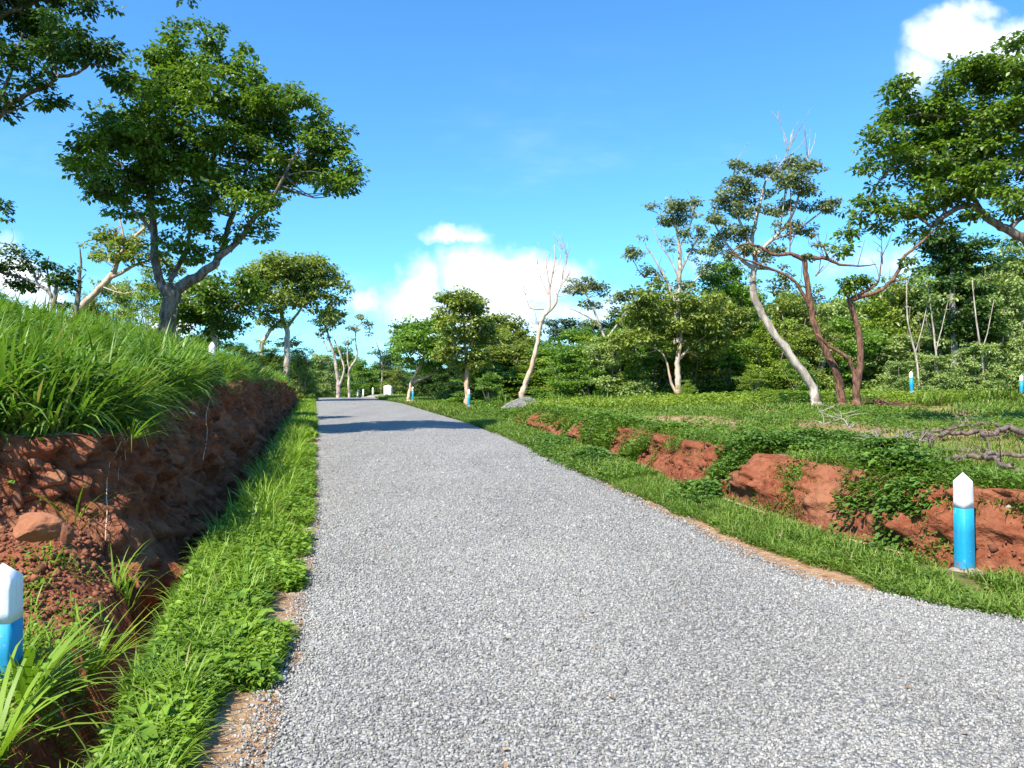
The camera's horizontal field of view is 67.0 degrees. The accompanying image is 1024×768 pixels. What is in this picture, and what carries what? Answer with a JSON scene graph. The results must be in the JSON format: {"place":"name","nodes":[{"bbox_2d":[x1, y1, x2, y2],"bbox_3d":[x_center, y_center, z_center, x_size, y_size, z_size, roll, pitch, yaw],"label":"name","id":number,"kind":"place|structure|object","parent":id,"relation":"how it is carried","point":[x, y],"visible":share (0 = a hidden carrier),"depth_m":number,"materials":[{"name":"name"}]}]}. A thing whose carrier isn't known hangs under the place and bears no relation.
{"place":"outdoors","nodes":[
{"label":"outdoors","id":0,"kind":"place"},
{"bbox_2d":[0,405,1023,767],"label":"ground","id":1,"kind":"structure","parent":0,"point":[232,703],"depth_m":5.09,"materials":[{"name":"soil"}]},
{"bbox_2d":[0,563,22,690],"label":"marker post","id":2,"kind":"object","parent":1,"relation":"on","point":[11,608],"visible":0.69,"depth_m":4.00,"materials":[{"name":"blue paint"}]},
{"bbox_2d":[0,197,86,315],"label":"tree","id":3,"kind":"object","parent":1,"relation":"on","point":[65,278],"visible":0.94,"depth_m":16.97,"materials":[{"name":"green plant"}]},
{"bbox_2d":[0,611,123,762],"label":"grass clump","id":4,"kind":"object","parent":1,"relation":"on","point":[13,726],"visible":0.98,"depth_m":3.40,"materials":[{"name":"green plant"}]},
{"bbox_2d":[73,248,85,316],"bbox_3d":[-10.112,-1.946,17.996,0.333,2.459,0.219,0,-1,25],"label":"dead snag","id":5,"kind":"object","parent":1,"relation":"on","point":[77,301],"visible":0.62,"depth_m":17.99,"materials":[{"name":"wood"}]},
{"bbox_2d":[69,290,106,320],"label":"bush","id":6,"kind":"object","parent":1,"relation":"on","point":[94,304],"visible":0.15,"depth_m":29.86,"materials":[{"name":"green plant"}]},
{"bbox_2d":[5,593,179,750],"bbox_3d":[-2.065,1.283,3.881,0.632,0.634,1.222,0,-1,0],"label":"grass clump","id":7,"kind":"object","parent":1,"relation":"on","point":[27,676],"visible":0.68,"depth_m":3.80,"materials":[{"name":"green plant"}]},
{"bbox_2d":[0,0,200,126],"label":"broadleaf tree","id":8,"kind":"object","parent":1,"relation":"on","point":[38,22],"visible":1,"depth_m":16.98,"materials":[{"name":"green plant"}]},
{"bbox_2d":[89,276,143,324],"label":"bush","id":9,"kind":"object","parent":1,"relation":"on","point":[120,301],"visible":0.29,"depth_m":30.78,"materials":[{"name":"green plant"}]},
{"bbox_2d":[75,600,162,682],"bbox_3d":[-2.320,1.525,4.659,0.501,0.433,1.112,0,-1,-32],"label":"grass clump","id":10,"kind":"object","parent":1,"relation":"on","point":[100,651],"visible":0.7,"depth_m":4.63,"materials":[{"name":"green plant"}]},
{"bbox_2d":[76,211,186,309],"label":"leaning tree","id":11,"kind":"object","parent":1,"relation":"on","point":[111,242],"visible":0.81,"depth_m":22.97,"materials":[{"name":"green plant"}]},
{"bbox_2d":[0,283,296,483],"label":"bank grass","id":12,"kind":"structure","parent":1,"relation":"on","point":[41,417],"depth_m":7.51,"materials":[{"name":"green plant"}]},
{"bbox_2d":[0,377,297,621],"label":"earth bank","id":13,"kind":"structure","parent":1,"relation":"on","point":[173,484],"depth_m":7.10,"materials":[{"name":"soil"}]},
{"bbox_2d":[13,512,65,542],"bbox_3d":[-3.034,0.923,4.957,0.334,0.202,0.160,0,-1,0],"label":"rock","id":14,"kind":"object","parent":13,"relation":"on","point":[32,527],"visible":0.98,"depth_m":4.93,"materials":[{"name":"brown stone"}]},
{"bbox_2d":[42,469,67,485],"bbox_3d":[-3.651,0.745,6.187,0.181,0.139,0.099,0,-1,0],"label":"rock","id":15,"kind":"object","parent":13,"relation":"on","point":[56,477],"visible":1,"depth_m":6.16,"materials":[{"name":"brown stone"}]},
{"bbox_2d":[60,524,73,544],"bbox_3d":[-2.825,0.952,4.898,0.081,0.136,0.063,0,-1,0],"label":"rock","id":16,"kind":"object","parent":13,"relation":"on","point":[67,534],"visible":1,"depth_m":4.89,"materials":[{"name":"brown stone"}]},
{"bbox_2d":[95,405,192,451],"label":"grass clump","id":17,"kind":"object","parent":13,"relation":"on","point":[132,433],"visible":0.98,"depth_m":6.53,"materials":[{"name":"green plant"}]},
{"bbox_2d":[115,264,185,340],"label":"bush","id":18,"kind":"object","parent":1,"relation":"on","point":[146,297],"visible":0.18,"depth_m":29.87,"materials":[{"name":"green plant"}]},
{"bbox_2d":[0,395,321,767],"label":"verge grass","id":19,"kind":"structure","parent":1,"relation":"on","point":[296,427],"depth_m":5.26,"materials":[{"name":"green plant"}]},
{"bbox_2d":[150,267,269,349],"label":"broadleaf tree","id":20,"kind":"object","parent":1,"relation":"on","point":[209,304],"visible":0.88,"depth_m":26.49,"materials":[{"name":"green plant"}]},
{"bbox_2d":[55,13,370,337],"bbox_3d":[-7.753,-5.001,19.768,8.154,9.336,4.241,0,-1,0],"label":"broadleaf tree","id":21,"kind":"object","parent":1,"relation":"on","point":[141,135],"visible":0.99,"depth_m":19.69,"materials":[{"name":"green plant"}]},
{"bbox_2d":[224,342,269,367],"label":"bush","id":22,"kind":"object","parent":1,"relation":"on","point":[244,352],"visible":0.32,"depth_m":40.02,"materials":[{"name":"green plant"}]},
{"bbox_2d":[250,346,293,379],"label":"bush","id":23,"kind":"object","parent":1,"relation":"on","point":[273,359],"visible":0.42,"depth_m":41.89,"materials":[{"name":"green plant"}]},
{"bbox_2d":[229,249,355,383],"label":"umbrella tree","id":24,"kind":"object","parent":1,"relation":"on","point":[310,274],"visible":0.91,"depth_m":47.46,"materials":[{"name":"green plant"}]},
{"bbox_2d":[289,347,321,400],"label":"bush","id":25,"kind":"object","parent":1,"relation":"on","point":[300,366],"visible":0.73,"depth_m":49.90,"materials":[{"name":"green plant"}]},
{"bbox_2d":[304,353,339,397],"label":"bush","id":26,"kind":"object","parent":1,"relation":"on","point":[324,385],"visible":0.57,"depth_m":65.56,"materials":[{"name":"green plant"}]},
{"bbox_2d":[311,305,349,397],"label":"slender tree","id":27,"kind":"object","parent":1,"relation":"on","point":[325,329],"visible":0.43,"depth_m":59.95,"materials":[{"name":"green plant"}]},
{"bbox_2d":[319,345,371,397],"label":"bush","id":28,"kind":"object","parent":1,"relation":"on","point":[340,365],"visible":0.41,"depth_m":73.02,"materials":[{"name":"green plant"}]},
{"bbox_2d":[343,314,373,397],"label":"slender tree","id":29,"kind":"object","parent":1,"relation":"on","point":[361,318],"visible":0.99,"depth_m":63.93,"materials":[{"name":"green plant"}]},
{"bbox_2d":[340,357,380,397],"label":"bush","id":30,"kind":"object","parent":1,"relation":"on","point":[359,370],"visible":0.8,"depth_m":69.41,"materials":[{"name":"green plant"}]},
{"bbox_2d":[363,349,406,395],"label":"bush","id":31,"kind":"object","parent":1,"relation":"on","point":[384,356],"visible":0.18,"depth_m":77.16,"materials":[{"name":"green plant"}]},
{"bbox_2d":[374,363,417,394],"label":"bush","id":32,"kind":"object","parent":1,"relation":"on","point":[395,373],"visible":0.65,"depth_m":65.58,"materials":[{"name":"green plant"}]},
{"bbox_2d":[382,313,463,400],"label":"broadleaf tree","id":33,"kind":"object","parent":1,"relation":"on","point":[405,340],"visible":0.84,"depth_m":45.25,"materials":[{"name":"green plant"}]},
{"bbox_2d":[404,367,447,396],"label":"bush","id":34,"kind":"object","parent":1,"relation":"on","point":[419,390],"visible":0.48,"depth_m":55.25,"materials":[{"name":"green plant"}]},
{"bbox_2d":[426,360,471,397],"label":"bush","id":35,"kind":"object","parent":1,"relation":"on","point":[450,373],"visible":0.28,"depth_m":53.44,"materials":[{"name":"green plant"}]},
{"bbox_2d":[430,285,504,404],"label":"broadleaf tree","id":36,"kind":"object","parent":1,"relation":"on","point":[470,306],"visible":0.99,"depth_m":40.62,"materials":[{"name":"green plant"}]},
{"bbox_2d":[432,363,502,399],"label":"bush","id":37,"kind":"object","parent":1,"relation":"on","point":[447,395],"visible":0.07,"depth_m":46.63,"materials":[{"name":"green plant"}]},
{"bbox_2d":[443,363,535,402],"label":"bush","id":38,"kind":"object","parent":1,"relation":"on","point":[481,396],"visible":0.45,"depth_m":42.66,"materials":[{"name":"green plant"}]},
{"bbox_2d":[470,371,511,407],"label":"bush","id":39,"kind":"object","parent":1,"relation":"on","point":[486,385],"visible":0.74,"depth_m":35.81,"materials":[{"name":"green plant"}]},
{"bbox_2d":[466,311,542,369],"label":"broadleaf tree","id":40,"kind":"object","parent":1,"relation":"on","point":[507,334],"visible":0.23,"depth_m":50.28,"materials":[{"name":"green plant"}]},
{"bbox_2d":[459,339,550,396],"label":"bush","id":41,"kind":"object","parent":1,"relation":"on","point":[500,356],"visible":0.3,"depth_m":45.65,"materials":[{"name":"green plant"}]},
{"bbox_2d":[0,428,1023,653],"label":"soil crumbs","id":42,"kind":"object","parent":1,"relation":"on","point":[88,542],"visible":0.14,"depth_m":5.64,"materials":[{"name":"red brown soil"}]},
{"bbox_2d":[488,365,555,401],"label":"bush","id":43,"kind":"object","parent":1,"relation":"on","point":[520,374],"visible":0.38,"depth_m":43.09,"materials":[{"name":"green plant"}]},
{"bbox_2d":[503,344,574,396],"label":"bush","id":44,"kind":"object","parent":1,"relation":"on","point":[540,352],"visible":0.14,"depth_m":44.52,"materials":[{"name":"green plant"}]},
{"bbox_2d":[512,235,580,397],"bbox_3d":[1.548,-2.882,35.788,3.055,8.584,1.423,0,-1,-14],"label":"bare tree","id":45,"kind":"object","parent":1,"relation":"on","point":[524,387],"visible":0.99,"depth_m":35.98,"materials":[{"name":"beige plant"}]},
{"bbox_2d":[531,317,593,348],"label":"flat topped tree","id":46,"kind":"object","parent":1,"relation":"on","point":[554,330],"visible":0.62,"depth_m":61.41,"materials":[{"name":"green plant"}]},
{"bbox_2d":[542,324,599,386],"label":"bush","id":47,"kind":"object","parent":1,"relation":"on","point":[567,335],"visible":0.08,"depth_m":48.45,"materials":[{"name":"green plant"}]},
{"bbox_2d":[526,344,618,399],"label":"bush","id":48,"kind":"object","parent":1,"relation":"on","point":[565,362],"visible":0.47,"depth_m":36.98,"materials":[{"name":"green plant"}]},
{"bbox_2d":[535,334,628,395],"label":"bush","id":49,"kind":"object","parent":1,"relation":"on","point":[588,340],"visible":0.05,"depth_m":40.81,"materials":[{"name":"green plant"}]},
{"bbox_2d":[570,364,614,397],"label":"bush","id":50,"kind":"object","parent":1,"relation":"on","point":[591,373],"visible":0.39,"depth_m":36.25,"materials":[{"name":"green plant"}]},
{"bbox_2d":[560,275,634,339],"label":"layered tree","id":51,"kind":"object","parent":1,"relation":"on","point":[591,285],"visible":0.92,"depth_m":42.97,"materials":[{"name":"green plant"}]},
{"bbox_2d":[564,335,660,397],"bbox_3d":[4.695,-0.487,36.707,4.682,3.734,4.315,0,-1,30],"label":"bush","id":52,"kind":"object","parent":1,"relation":"on","point":[601,357],"visible":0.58,"depth_m":36.23,"materials":[{"name":"green plant"}]},
{"bbox_2d":[584,306,671,363],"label":"bush","id":53,"kind":"object","parent":1,"relation":"on","point":[611,327],"visible":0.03,"depth_m":43.16,"materials":[{"name":"green plant"}]},
{"bbox_2d":[609,361,648,398],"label":"bush","id":54,"kind":"object","parent":1,"relation":"on","point":[630,370],"visible":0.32,"depth_m":35.88,"materials":[{"name":"green plant"}]},
{"bbox_2d":[613,341,701,395],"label":"bush","id":55,"kind":"object","parent":1,"relation":"on","point":[650,361],"visible":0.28,"depth_m":37.12,"materials":[{"name":"green plant"}]},
{"bbox_2d":[624,283,721,389],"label":"tree","id":56,"kind":"object","parent":1,"relation":"on","point":[665,287],"visible":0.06,"depth_m":40.38,"materials":[{"name":"green plant"}]},
{"bbox_2d":[620,187,726,384],"bbox_3d":[7.860,-4.311,37.966,5.232,10.755,2.138,0,-1,0],"label":"slender tree","id":57,"kind":"object","parent":1,"relation":"on","point":[674,206],"visible":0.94,"depth_m":37.96,"materials":[{"name":"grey plant"}]},
{"bbox_2d":[595,276,758,395],"bbox_3d":[7.435,-1.855,35.148,7.286,5.825,3.724,0,-1,0],"label":"broadleaf tree","id":58,"kind":"object","parent":1,"relation":"on","point":[687,326],"visible":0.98,"depth_m":34.65,"materials":[{"name":"green plant"}]},
{"bbox_2d":[651,340,737,396],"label":"bush","id":59,"kind":"object","parent":1,"relation":"on","point":[687,358],"visible":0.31,"depth_m":37.30,"materials":[{"name":"green plant"}]},
{"bbox_2d":[396,382,1023,487],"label":"field grass","id":60,"kind":"structure","parent":1,"relation":"on","point":[1009,397],"depth_m":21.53,"materials":[{"name":"green plant"}]},
{"bbox_2d":[694,258,770,369],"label":"broadleaf tree","id":61,"kind":"object","parent":1,"relation":"on","point":[734,287],"visible":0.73,"depth_m":39.60,"materials":[{"name":"green plant"}]},
{"bbox_2d":[690,339,784,397],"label":"bush","id":62,"kind":"object","parent":1,"relation":"on","point":[732,363],"visible":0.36,"depth_m":37.49,"materials":[{"name":"green plant"}]},
{"bbox_2d":[731,364,773,397],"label":"bush","id":63,"kind":"object","parent":1,"relation":"on","point":[754,374],"visible":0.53,"depth_m":34.34,"materials":[{"name":"green plant"}]},
{"bbox_2d":[491,387,1015,409],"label":"thicket edge weeds","id":64,"kind":"object","parent":1,"relation":"on","point":[777,396],"visible":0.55,"depth_m":28.48,"materials":[{"name":"green plant"}]},
{"bbox_2d":[715,317,810,392],"bbox_3d":[12.518,-0.951,38.166,5.088,4.631,4.462,0,-1,7],"label":"bush","id":65,"kind":"object","parent":1,"relation":"on","point":[762,341],"visible":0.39,"depth_m":37.65,"materials":[{"name":"green plant"}]},
{"bbox_2d":[731,296,797,375],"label":"bush","id":66,"kind":"object","parent":1,"relation":"on","point":[754,326],"visible":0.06,"depth_m":41.15,"materials":[{"name":"green plant"}]},
{"bbox_2d":[516,412,1023,577],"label":"earth bank","id":67,"kind":"structure","parent":1,"relation":"on","point":[996,527],"depth_m":8.08,"materials":[{"name":"soil"}]},
{"bbox_2d":[523,423,992,550],"bbox_3d":[3.315,1.231,14.042,4.986,1.120,14.178,0,-1,-18],"label":"creeping vine","id":68,"kind":"object","parent":67,"relation":"on","point":[701,487],"visible":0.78,"depth_m":9.91,"materials":[{"name":"green plant"}]},
{"bbox_2d":[699,109,843,404],"bbox_3d":[8.413,-3.905,25.008,4.614,9.881,2.106,0,-1,0],"label":"leaning tree","id":69,"kind":"object","parent":1,"relation":"on","point":[741,193],"visible":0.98,"depth_m":24.98,"materials":[{"name":"grey plant"}]},
{"bbox_2d":[751,280,838,385],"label":"tree","id":70,"kind":"object","parent":1,"relation":"on","point":[786,308],"visible":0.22,"depth_m":40.60,"materials":[{"name":"green plant"}]},
{"bbox_2d":[723,158,875,405],"bbox_3d":[9.133,-3.111,24.578,4.867,8.280,1.114,0,-1,0],"label":"crooked tree","id":71,"kind":"object","parent":1,"relation":"on","point":[804,258],"visible":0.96,"depth_m":24.49,"materials":[{"name":"brown plant"}]},
{"bbox_2d":[778,356,821,393],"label":"bush","id":72,"kind":"object","parent":1,"relation":"on","point":[792,373],"visible":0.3,"depth_m":34.70,"materials":[{"name":"green plant"}]},
{"bbox_2d":[772,321,855,391],"bbox_3d":[14.190,-0.924,37.016,3.986,4.283,4.561,0,-1,9],"label":"bush","id":73,"kind":"object","parent":1,"relation":"on","point":[811,346],"visible":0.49,"depth_m":36.60,"materials":[{"name":"green plant"}]},
{"bbox_2d":[796,293,882,388],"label":"bush","id":74,"kind":"object","parent":1,"relation":"on","point":[842,308],"visible":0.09,"depth_m":41.68,"materials":[{"name":"green plant"}]},
{"bbox_2d":[807,314,893,390],"bbox_3d":[16.777,-1.126,38.473,4.702,4.864,4.860,0,-1,-13],"label":"bush","id":75,"kind":"object","parent":1,"relation":"on","point":[850,347],"visible":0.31,"depth_m":37.38,"materials":[{"name":"green plant"}]},
{"bbox_2d":[837,284,916,375],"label":"tree","id":76,"kind":"object","parent":1,"relation":"on","point":[870,308],"visible":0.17,"depth_m":41.64,"materials":[{"name":"green plant"}]},
{"bbox_2d":[816,214,945,405],"bbox_3d":[11.560,-2.323,24.062,4.214,6.712,1.264,0,-1,0],"label":"crooked tree","id":77,"kind":"object","parent":1,"relation":"on","point":[851,281],"visible":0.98,"depth_m":23.96,"materials":[{"name":"brown plant"}]},
{"bbox_2d":[846,397,917,407],"bbox_3d":[11.719,0.651,25.100,2.922,0.501,2.107,0,-1,0],"label":"brush pile","id":78,"kind":"object","parent":1,"relation":"on","point":[878,401],"visible":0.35,"depth_m":24.81,"materials":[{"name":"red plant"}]},
{"bbox_2d":[843,332,923,391],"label":"bush","id":79,"kind":"object","parent":1,"relation":"on","point":[871,364],"visible":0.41,"depth_m":37.57,"materials":[{"name":"green plant"}]},
{"bbox_2d":[872,359,923,391],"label":"bush","id":80,"kind":"object","parent":1,"relation":"on","point":[897,369],"visible":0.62,"depth_m":33.35,"materials":[{"name":"green plant"}]},
{"bbox_2d":[857,264,947,371],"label":"tree","id":81,"kind":"object","parent":1,"relation":"on","point":[895,296],"visible":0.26,"depth_m":41.96,"materials":[{"name":"green plant"}]},
{"bbox_2d":[874,332,959,384],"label":"bush","id":82,"kind":"object","parent":1,"relation":"on","point":[923,349],"visible":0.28,"depth_m":37.34,"materials":[{"name":"green plant"}]},
{"bbox_2d":[822,30,1023,261],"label":"broadleaf tree","id":83,"kind":"object","parent":1,"relation":"on","point":[966,164],"visible":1,"depth_m":15.93,"materials":[{"name":"green plant"}]},
{"bbox_2d":[906,280,941,389],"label":"sapling","id":84,"kind":"object","parent":1,"relation":"on","point":[931,299],"visible":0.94,"depth_m":32.99,"materials":[{"name":"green plant"}]},
{"bbox_2d":[892,279,976,368],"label":"tree","id":85,"kind":"object","parent":1,"relation":"on","point":[935,317],"visible":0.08,"depth_m":41.63,"materials":[{"name":"green plant"}]},
{"bbox_2d":[907,354,963,394],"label":"bush","id":86,"kind":"object","parent":1,"relation":"on","point":[930,362],"visible":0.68,"depth_m":32.77,"materials":[{"name":"green plant"}]},
{"bbox_2d":[912,273,964,384],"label":"sapling","id":87,"kind":"object","parent":1,"relation":"on","point":[927,280],"visible":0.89,"depth_m":33.02,"materials":[{"name":"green plant"}]},
{"bbox_2d":[907,224,1012,386],"bbox_3d":[20.706,-3.192,35.899,4.078,8.418,4.223,0,-1,39],"label":"broadleaf tree","id":88,"kind":"object","parent":1,"relation":"on","point":[944,261],"visible":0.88,"depth_m":35.64,"materials":[{"name":"green plant"}]},
{"bbox_2d":[948,472,983,574],"bbox_3d":[3.828,1.303,6.527,0.294,1.116,0.288,0,-1,-36],"label":"marker post","id":89,"kind":"object","parent":1,"relation":"on","point":[964,529],"visible":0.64,"depth_m":6.49,"materials":[{"name":"blue paint"}]},
{"bbox_2d":[915,309,1016,389],"bbox_3d":[21.026,-1.204,36.654,4.290,4.852,4.654,0,-1,-9],"label":"bush","id":90,"kind":"object","parent":1,"relation":"on","point":[946,349],"visible":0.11,"depth_m":36.26,"materials":[{"name":"green plant"}]},
{"bbox_2d":[913,433,1023,473],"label":"fallen branch","id":91,"kind":"object","parent":1,"relation":"on","point":[990,455],"visible":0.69,"depth_m":8.86,"materials":[{"name":"grey wood"}]},
{"bbox_2d":[921,402,1023,445],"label":"fallen branch","id":92,"kind":"object","parent":1,"relation":"on","point":[1004,428],"visible":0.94,"depth_m":12.91,"materials":[{"name":"grey wood"}]},
{"bbox_2d":[950,341,1015,395],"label":"bush","id":93,"kind":"object","parent":1,"relation":"on","point":[970,356],"visible":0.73,"depth_m":32.98,"materials":[{"name":"green plant"}]},
{"bbox_2d":[962,275,1004,380],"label":"sapling","id":94,"kind":"object","parent":1,"relation":"on","point":[972,282],"visible":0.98,"depth_m":33.02,"materials":[{"name":"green plant"}]},
{"bbox_2d":[958,295,1023,389],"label":"bush","id":95,"kind":"object","parent":1,"relation":"on","point":[1011,323],"visible":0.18,"depth_m":36.28,"materials":[{"name":"green plant"}]},
{"bbox_2d":[978,236,1023,390],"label":"broadleaf tree","id":96,"kind":"object","parent":1,"relation":"on","point":[1015,274],"visible":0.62,"depth_m":37.33,"materials":[{"name":"green plant"}]},
{"bbox_2d":[1002,328,1023,390],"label":"bush","id":97,"kind":"object","parent":1,"relation":"on","point":[1014,379],"visible":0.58,"depth_m":33.09,"materials":[{"name":"green plant"}]},
{"bbox_2d":[0,0,1023,372],"label":"sky","id":98,"kind":"structure","parent":0,"point":[491,131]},
{"bbox_2d":[262,397,1023,767],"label":"road","id":99,"kind":"structure","parent":0,"point":[368,415],"depth_m":4.64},
{"bbox_2d":[203,427,1023,767],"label":"loose chippings","id":100,"kind":"object","parent":99,"relation":"on","point":[513,581],"visible":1,"depth_m":4.66,"materials":[{"name":"grey gravel"}]},
{"bbox_2d":[280,464,967,766],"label":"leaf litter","id":101,"kind":"object","parent":99,"relation":"on","point":[505,764],"visible":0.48,"depth_m":5.11,"materials":[{"name":"brown plant"}]},
{"bbox_2d":[375,395,1023,620],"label":"roadside grass","id":102,"kind":"structure","parent":0,"point":[448,410],"depth_m":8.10,"materials":[{"name":"green plant"}]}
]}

